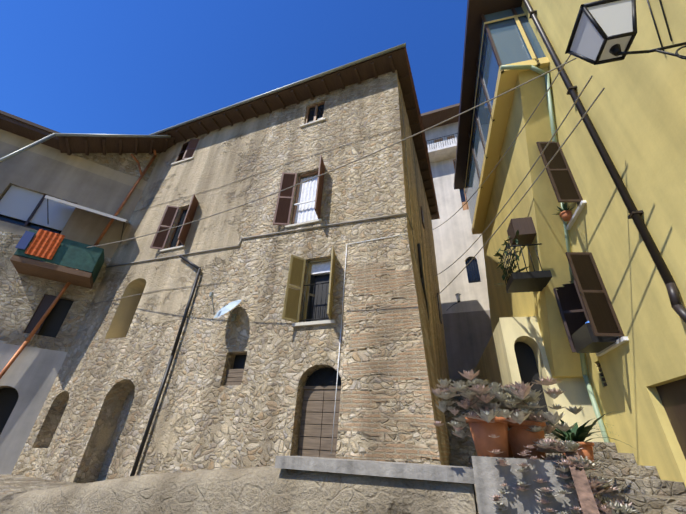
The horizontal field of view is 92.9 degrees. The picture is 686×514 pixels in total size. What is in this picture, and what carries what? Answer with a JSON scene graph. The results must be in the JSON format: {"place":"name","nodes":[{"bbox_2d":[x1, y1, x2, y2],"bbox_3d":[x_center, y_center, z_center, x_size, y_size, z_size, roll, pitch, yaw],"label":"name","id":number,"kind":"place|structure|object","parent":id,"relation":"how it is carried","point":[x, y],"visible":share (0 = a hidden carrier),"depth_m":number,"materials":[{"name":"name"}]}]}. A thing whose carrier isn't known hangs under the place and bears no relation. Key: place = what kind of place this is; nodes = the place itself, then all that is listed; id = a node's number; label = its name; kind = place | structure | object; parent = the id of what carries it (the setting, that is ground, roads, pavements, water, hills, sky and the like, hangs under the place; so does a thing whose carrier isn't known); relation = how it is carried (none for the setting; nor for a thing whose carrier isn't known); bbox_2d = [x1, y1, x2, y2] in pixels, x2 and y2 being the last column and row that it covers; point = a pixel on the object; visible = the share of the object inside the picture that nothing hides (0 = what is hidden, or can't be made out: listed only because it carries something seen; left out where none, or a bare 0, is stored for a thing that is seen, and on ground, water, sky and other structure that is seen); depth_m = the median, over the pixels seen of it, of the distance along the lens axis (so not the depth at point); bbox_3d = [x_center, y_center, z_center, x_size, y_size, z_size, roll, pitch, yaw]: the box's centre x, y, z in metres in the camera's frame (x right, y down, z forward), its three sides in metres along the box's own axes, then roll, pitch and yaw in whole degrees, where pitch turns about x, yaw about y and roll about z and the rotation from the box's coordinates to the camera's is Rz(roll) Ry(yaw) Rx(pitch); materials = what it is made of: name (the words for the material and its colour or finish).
{"place":"outdoors","nodes":[
{"label":"outdoors","id":0,"kind":"place"},
{"bbox_2d":[0,0,466,134],"label":"sky","id":1,"kind":"structure","parent":0,"point":[132,67],"materials":[{"name":"blue"}]},
{"bbox_2d":[0,378,685,513],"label":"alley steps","id":2,"kind":"structure","parent":0,"point":[645,489],"depth_m":5.02,"materials":[{"name":"grey stone"}]},
{"bbox_2d":[424,122,491,378],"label":"house","id":3,"kind":"structure","parent":2,"relation":"on","point":[467,326],"depth_m":17.86,"materials":[{"name":"beige paint"}]},
{"bbox_2d":[421,103,459,162],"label":"house roof","id":4,"kind":"structure","parent":3,"relation":"on","point":[433,118],"depth_m":23.29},
{"bbox_2d":[427,138,456,162],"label":"balcony","id":5,"kind":"structure","parent":3,"relation":"attached to","point":[439,152],"depth_m":21.76,"materials":[{"name":"white paint"}]},
{"bbox_2d":[434,135,468,209],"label":"shutters","id":6,"kind":"object","parent":3,"relation":"attached to","point":[465,207],"visible":0.12,"depth_m":21.82,"materials":[{"name":"brown"}]},
{"bbox_2d":[473,320,512,401],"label":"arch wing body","id":7,"kind":"structure","parent":2,"relation":"on","point":[492,366],"depth_m":8.51,"materials":[{"name":"yellow paint"}]},
{"bbox_2d":[499,316,603,441],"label":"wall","id":8,"kind":"structure","parent":7,"relation":"on","point":[526,330],"depth_m":7.03,"materials":[{"name":"yellow paint"}]},
{"bbox_2d":[514,342,550,424],"bbox_3d":[4.192,3.228,7.174,0.520,2.850,0.001,-5,-31,13],"label":"arched doorway","id":9,"kind":"structure","parent":8,"relation":"attached to","point":[526,363],"depth_m":7.53,"materials":[{"name":"black"}]},
{"bbox_2d":[482,67,588,377],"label":"building wall","id":10,"kind":"structure","parent":2,"relation":"on","point":[539,204],"depth_m":7.35,"materials":[{"name":"paint"}]},
{"bbox_2d":[454,0,539,188],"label":"veranda frame","id":11,"kind":"object","parent":10,"relation":"on","point":[477,10],"visible":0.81,"depth_m":9.84,"materials":[{"name":"brown wood"}]},
{"bbox_2d":[464,7,545,223],"bbox_3d":[5.120,-3.894,10.846,1.260,2.480,6.610,-5,-31,13],"label":"window glass","id":12,"kind":"object","parent":11,"relation":"in","point":[509,43],"visible":0.29,"depth_m":8.70,"materials":[{"name":"blue glass"}]},
{"bbox_2d":[464,13,549,233],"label":"balcony trim","id":13,"kind":"structure","parent":11,"relation":"attached to","point":[506,82],"depth_m":8.83,"materials":[{"name":"yellow paint"}]},
{"bbox_2d":[507,217,536,245],"bbox_3d":[4.110,-0.574,7.523,0.430,0.450,0.500,-5,-31,13],"label":"box","id":14,"kind":"object","parent":10,"relation":"attached to","point":[525,227],"visible":0.86,"depth_m":7.35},
{"bbox_2d":[500,240,551,292],"bbox_3d":[3.931,0.193,7.029,0.720,0.813,0.940,-5,-31,13],"label":"balcony rail","id":15,"kind":"object","parent":10,"relation":"attached to","point":[531,281],"visible":0.94,"depth_m":6.86,"materials":[{"name":"black metal"}]},
{"bbox_2d":[493,230,529,284],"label":"balcony plants","id":16,"kind":"object","parent":15,"relation":"attached to","point":[497,254],"visible":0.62,"depth_m":7.25,"materials":[{"name":"green plant"}]},
{"bbox_2d":[562,442,594,469],"bbox_3d":[3.070,2.595,4.261,0.421,0.300,0.432,-9,-32,19],"label":"pot","id":17,"kind":"object","parent":2,"relation":"on","point":[587,449],"visible":0.33,"depth_m":4.14,"materials":[{"name":"ceramic"}]},
{"bbox_2d":[545,412,631,446],"bbox_3d":[2.997,2.328,4.414,1.436,0.400,1.468,22,-35,-29],"label":"strap leaf plant","id":18,"kind":"object","parent":17,"relation":"in","point":[577,434],"visible":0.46,"depth_m":4.25,"materials":[{"name":"green plant"}]},
{"bbox_2d":[427,133,480,309],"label":"windows","id":19,"kind":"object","parent":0,"point":[462,195],"depth_m":18.01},
{"label":"ground","id":20,"kind":"structure","parent":0,"visible":0},
{"bbox_2d":[0,129,160,473],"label":"house","id":21,"kind":"structure","parent":20,"relation":"on","point":[100,182],"depth_m":10.12,"materials":[{"name":"stone"}]},
{"bbox_2d":[0,194,56,334],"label":"frames","id":22,"kind":"structure","parent":21,"relation":"attached to","point":[47,300],"depth_m":9.51,"materials":[{"name":"black metal"}]},
{"bbox_2d":[0,110,59,149],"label":"house eave","id":23,"kind":"object","parent":21,"relation":"attached to","point":[19,126],"depth_m":10.78,"materials":[{"name":"brown wood"}]},
{"bbox_2d":[0,214,61,233],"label":"glass","id":24,"kind":"object","parent":21,"relation":"attached to","point":[17,221],"depth_m":10.24,"materials":[{"name":"grey"}]},
{"bbox_2d":[0,298,73,434],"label":"windows","id":25,"kind":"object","parent":21,"relation":"attached to","point":[54,321],"visible":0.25,"depth_m":9.43,"materials":[{"name":"black glass"}]},
{"bbox_2d":[0,185,74,230],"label":"blinds","id":26,"kind":"object","parent":21,"relation":"attached to","point":[16,202],"visible":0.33,"depth_m":10.42,"materials":[{"name":"grey"}]},
{"bbox_2d":[10,255,92,288],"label":"balcony slab","id":27,"kind":"structure","parent":21,"relation":"attached to","point":[36,268],"depth_m":9.37,"materials":[{"name":"brown concrete"}]},
{"bbox_2d":[14,230,103,283],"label":"green balcony panels","id":28,"kind":"object","parent":21,"relation":"attached to","point":[75,255],"visible":0.76,"depth_m":9.59,"materials":[{"name":"green glass"}]},
{"bbox_2d":[15,231,34,249],"bbox_3d":[-8.840,-0.462,9.073,0.200,0.550,0.060,19,-34,-26],"label":"cloth","id":29,"kind":"object","parent":28,"relation":"attached to","point":[25,240],"visible":1,"depth_m":9.05,"materials":[{"name":"blue fabric"}]},
{"bbox_2d":[25,229,64,259],"bbox_3d":[-8.491,-0.349,9.303,0.600,0.820,0.110,19,-34,-26],"label":"striped cloth","id":30,"kind":"object","parent":28,"relation":"attached to","point":[44,244],"visible":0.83,"depth_m":9.26,"materials":[{"name":"fabric"}]},
{"bbox_2d":[0,150,156,378],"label":"copper downpipe","id":31,"kind":"object","parent":21,"relation":"attached to","point":[30,336],"visible":0.83,"depth_m":9.75,"materials":[{"name":"orange metal"}]},
{"bbox_2d":[0,133,170,162],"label":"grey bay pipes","id":32,"kind":"object","parent":21,"relation":"on","point":[23,149],"visible":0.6,"depth_m":10.91,"materials":[{"name":"grey metal"}]},
{"bbox_2d":[47,199,124,242],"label":"canopy arms","id":33,"kind":"object","parent":21,"relation":"attached to","point":[48,219],"visible":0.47,"depth_m":10.24},
{"bbox_2d":[44,195,129,223],"bbox_3d":[-8.190,-1.459,10.630,2.100,0.600,1.150,19,-34,-26],"label":"balcony canopy","id":34,"kind":"object","parent":21,"relation":"attached to","point":[86,209],"visible":0.9,"depth_m":10.12,"materials":[{"name":"grey metal"}]},
{"bbox_2d":[58,136,174,154],"bbox_3d":[-8.408,-4.139,12.383,3.050,1.970,1.300,19,-34,-26],"label":"roof eave","id":35,"kind":"object","parent":21,"relation":"attached to","point":[69,145],"visible":0.65,"depth_m":12.03,"materials":[{"name":"brown wood"}]},
{"bbox_2d":[11,70,449,483],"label":"stone house","id":36,"kind":"structure","parent":20,"relation":"on","point":[204,418],"depth_m":8.35,"materials":[{"name":"stone"}]},
{"bbox_2d":[96,388,134,481],"bbox_3d":[-6.144,4.821,7.920,2.902,3.320,0.043,-7,-32,17],"label":"door","id":37,"kind":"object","parent":36,"relation":"attached to","point":[112,448],"visible":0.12,"depth_m":7.95,"materials":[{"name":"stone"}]},
{"bbox_2d":[130,255,200,475],"bbox_3d":[-4.441,2.177,8.047,1.013,5.366,0.085,-10,-33,21],"label":"black downpipe","id":38,"kind":"object","parent":36,"relation":"attached to","point":[137,459],"visible":0.98,"depth_m":7.57,"materials":[{"name":"black metal"}]},
{"bbox_2d":[209,292,236,321],"bbox_3d":[-2.768,1.168,7.518,0.126,0.466,0.820,-14,-34,26],"label":"dish mount","id":39,"kind":"object","parent":36,"relation":"attached to","point":[233,315],"visible":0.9,"depth_m":7.50,"materials":[{"name":"grey metal"}]},
{"bbox_2d":[214,299,240,317],"bbox_3d":[-2.672,1.197,7.569,0.656,0.589,0.444,-25,-40,39],"label":"satellite dish","id":40,"kind":"object","parent":39,"relation":"attached to","point":[226,308],"visible":1,"depth_m":7.39,"materials":[{"name":"paint"}]},
{"bbox_2d":[150,139,324,249],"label":"window shutters","id":41,"kind":"object","parent":36,"relation":"attached to","point":[282,214],"visible":0.94,"depth_m":9.64,"materials":[{"name":"brown wood"}]},
{"bbox_2d":[167,101,324,247],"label":"window frames","id":42,"kind":"structure","parent":36,"relation":"attached to","point":[298,182],"depth_m":10.38,"materials":[{"name":"brown wood"}]},
{"bbox_2d":[170,104,323,321],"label":"glass panes","id":43,"kind":"object","parent":36,"relation":"attached to","point":[310,119],"depth_m":10.51,"materials":[{"name":"grey glass"}]},
{"bbox_2d":[160,118,335,326],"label":"sills","id":44,"kind":"structure","parent":36,"relation":"attached to","point":[313,323],"depth_m":8.45,"materials":[{"name":"stone"}]},
{"bbox_2d":[89,128,412,304],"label":"facade cables","id":45,"kind":"object","parent":36,"relation":"attached to","point":[263,234],"visible":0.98,"depth_m":8.98,"materials":[{"name":"beige plastic"}]},
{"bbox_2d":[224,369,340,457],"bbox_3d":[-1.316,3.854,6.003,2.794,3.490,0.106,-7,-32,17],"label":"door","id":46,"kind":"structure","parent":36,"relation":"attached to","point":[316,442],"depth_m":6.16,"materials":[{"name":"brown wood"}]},
{"bbox_2d":[232,274,340,450],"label":"dark panels","id":47,"kind":"object","parent":36,"relation":"attached to","point":[239,361],"visible":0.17,"depth_m":7.38,"materials":[{"name":"black"}]},
{"bbox_2d":[157,48,438,219],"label":"eave soffit","id":48,"kind":"structure","parent":36,"relation":"on","point":[376,67],"depth_m":11.47,"materials":[{"name":"brown wood"}]},
{"bbox_2d":[149,43,405,134],"bbox_3d":[-3.098,-5.615,11.515,10.670,0.100,0.100,-9,-32,19],"label":"gutter","id":49,"kind":"object","parent":48,"relation":"attached to","point":[294,84],"visible":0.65,"depth_m":11.05,"materials":[{"name":"grey"}]},
{"bbox_2d":[165,47,439,218],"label":"roof tiles","id":50,"kind":"object","parent":48,"relation":"on","point":[420,122],"visible":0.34,"depth_m":12.65,"materials":[{"name":"brown tile"}]},
{"bbox_2d":[294,199,314,205],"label":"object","id":51,"kind":"object","parent":36,"relation":"attached to","point":[304,202],"visible":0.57,"depth_m":8.94,"materials":[{"name":"white paint"}]},
{"bbox_2d":[282,246,335,322],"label":"window shutters","id":52,"kind":"object","parent":36,"relation":"attached to","point":[292,303],"visible":0.96,"depth_m":7.32,"materials":[{"name":"wood"}]},
{"bbox_2d":[294,175,330,275],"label":"curtains","id":53,"kind":"object","parent":36,"relation":"attached to","point":[305,212],"visible":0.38,"depth_m":9.00,"materials":[{"name":"white fabric"}]},
{"bbox_2d":[300,282,340,385],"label":"window grilles","id":54,"kind":"object","parent":36,"relation":"attached to","point":[324,376],"visible":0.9,"depth_m":6.95,"materials":[{"name":"black metal"}]},
{"bbox_2d":[87,55,604,297],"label":"overhead wires","id":55,"kind":"object","parent":36,"relation":"attached to","point":[599,94],"visible":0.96,"depth_m":6.02,"materials":[{"name":"beige"}]},
{"bbox_2d":[331,233,407,453],"bbox_3d":[0.607,1.410,6.350,1.530,4.230,0.030,-9,-32,19],"label":"white cable","id":56,"kind":"object","parent":36,"relation":"attached to","point":[341,328],"visible":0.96,"depth_m":6.62,"materials":[{"name":"white paint"}]},
{"bbox_2d":[336,235,450,465],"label":"corner buttress","id":57,"kind":"structure","parent":36,"relation":"attached to","point":[389,411],"depth_m":5.75,"materials":[{"name":"stone"}]},
{"bbox_2d":[401,94,429,317],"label":"side wires","id":58,"kind":"object","parent":36,"relation":"attached to","point":[410,204],"visible":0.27,"depth_m":9.30,"materials":[{"name":"black"}]},
{"bbox_2d":[417,243,429,325],"bbox_3d":[1.960,1.291,7.733,0.091,3.552,0.481,-9,-32,19],"label":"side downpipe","id":59,"kind":"object","parent":36,"relation":"attached to","point":[421,267],"visible":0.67,"depth_m":8.04,"materials":[{"name":"black metal"}]},
{"bbox_2d":[420,206,441,323],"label":"window shutters","id":60,"kind":"object","parent":36,"relation":"attached to","point":[423,224],"visible":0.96,"depth_m":12.25,"materials":[{"name":"brown wood"}]},
{"bbox_2d":[0,466,477,513],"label":"parapet wall","id":61,"kind":"structure","parent":20,"relation":"on","point":[262,490],"depth_m":3.18,"materials":[{"name":"stone"}]},
{"bbox_2d":[274,456,474,483],"bbox_3d":[0.285,1.974,3.053,1.860,0.100,0.440,-9,-32,19],"label":"stone ledge","id":62,"kind":"object","parent":61,"relation":"on","point":[457,474],"visible":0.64,"depth_m":2.86,"materials":[{"name":"stone"}]},
{"bbox_2d":[471,456,581,513],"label":"concrete wall","id":63,"kind":"structure","parent":20,"relation":"on","point":[491,476],"depth_m":2.06,"materials":[{"name":"concrete"}]},
{"bbox_2d":[465,416,545,459],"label":"flower pots","id":64,"kind":"object","parent":63,"relation":"on","point":[513,440],"visible":0.73,"depth_m":2.43,"materials":[{"name":"orange ceramic"}]},
{"bbox_2d":[430,370,638,513],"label":"succulent plants","id":65,"kind":"object","parent":63,"relation":"on","point":[485,403],"visible":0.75,"depth_m":2.37,"materials":[{"name":"grey plant"}]},
{"bbox_2d":[565,452,599,513],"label":"brick edging","id":66,"kind":"object","parent":20,"relation":"on","point":[586,500],"visible":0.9,"depth_m":1.77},
{"bbox_2d":[521,0,685,486],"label":"yellow house","id":67,"kind":"structure","parent":20,"relation":"on","point":[636,112],"depth_m":4.91,"materials":[{"name":"paint"}]},
{"bbox_2d":[500,65,609,441],"bbox_3d":[4.238,-0.065,6.512,1.004,8.266,3.130,-5,-31,13],"label":"drainpipe","id":68,"kind":"object","parent":67,"relation":"attached to","point":[582,355],"visible":0.52,"depth_m":6.95,"materials":[{"name":"green"}]},
{"bbox_2d":[566,200,628,355],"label":"window sills","id":69,"kind":"structure","parent":67,"relation":"attached to","point":[623,339],"depth_m":6.14,"materials":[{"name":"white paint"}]},
{"bbox_2d":[560,210,571,220],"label":"flower pot","id":70,"kind":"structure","parent":69,"relation":"on","point":[565,215],"depth_m":6.73,"materials":[{"name":"orange ceramic"}]},
{"bbox_2d":[557,203,573,214],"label":"potted plant","id":71,"kind":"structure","parent":70,"relation":"in","point":[564,207],"depth_m":6.83,"materials":[{"name":"green plant"}]},
{"bbox_2d":[571,323,618,352],"bbox_3d":[4.537,1.471,5.896,0.400,0.340,0.730,-5,-31,13],"label":"window box","id":72,"kind":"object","parent":69,"relation":"attached to","point":[585,339],"depth_m":5.77,"materials":[{"name":"black plastic"}]},
{"bbox_2d":[523,0,685,322],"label":"drainpipe","id":73,"kind":"object","parent":67,"relation":"attached to","point":[677,306],"visible":1,"depth_m":5.00,"materials":[{"name":"grey"}]},
{"bbox_2d":[536,141,685,458],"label":"shutters","id":74,"kind":"object","parent":67,"relation":"attached to","point":[582,299],"visible":0.69,"depth_m":5.98,"materials":[{"name":"brown wood"}]},
{"bbox_2d":[565,0,685,64],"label":"street lamp","id":75,"kind":"object","parent":67,"relation":"attached to","point":[615,50],"visible":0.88,"depth_m":3.49,"materials":[{"name":"black metal"}]},
{"bbox_2d":[570,0,632,60],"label":"lantern glass","id":76,"kind":"object","parent":75,"relation":"in","point":[613,18],"visible":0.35,"depth_m":3.54,"materials":[{"name":"white glass"}]},
{"bbox_2d":[647,0,671,50],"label":"cable","id":77,"kind":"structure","parent":67,"relation":"attached to","point":[655,23],"depth_m":4.08,"materials":[{"name":"black"}]}
]}

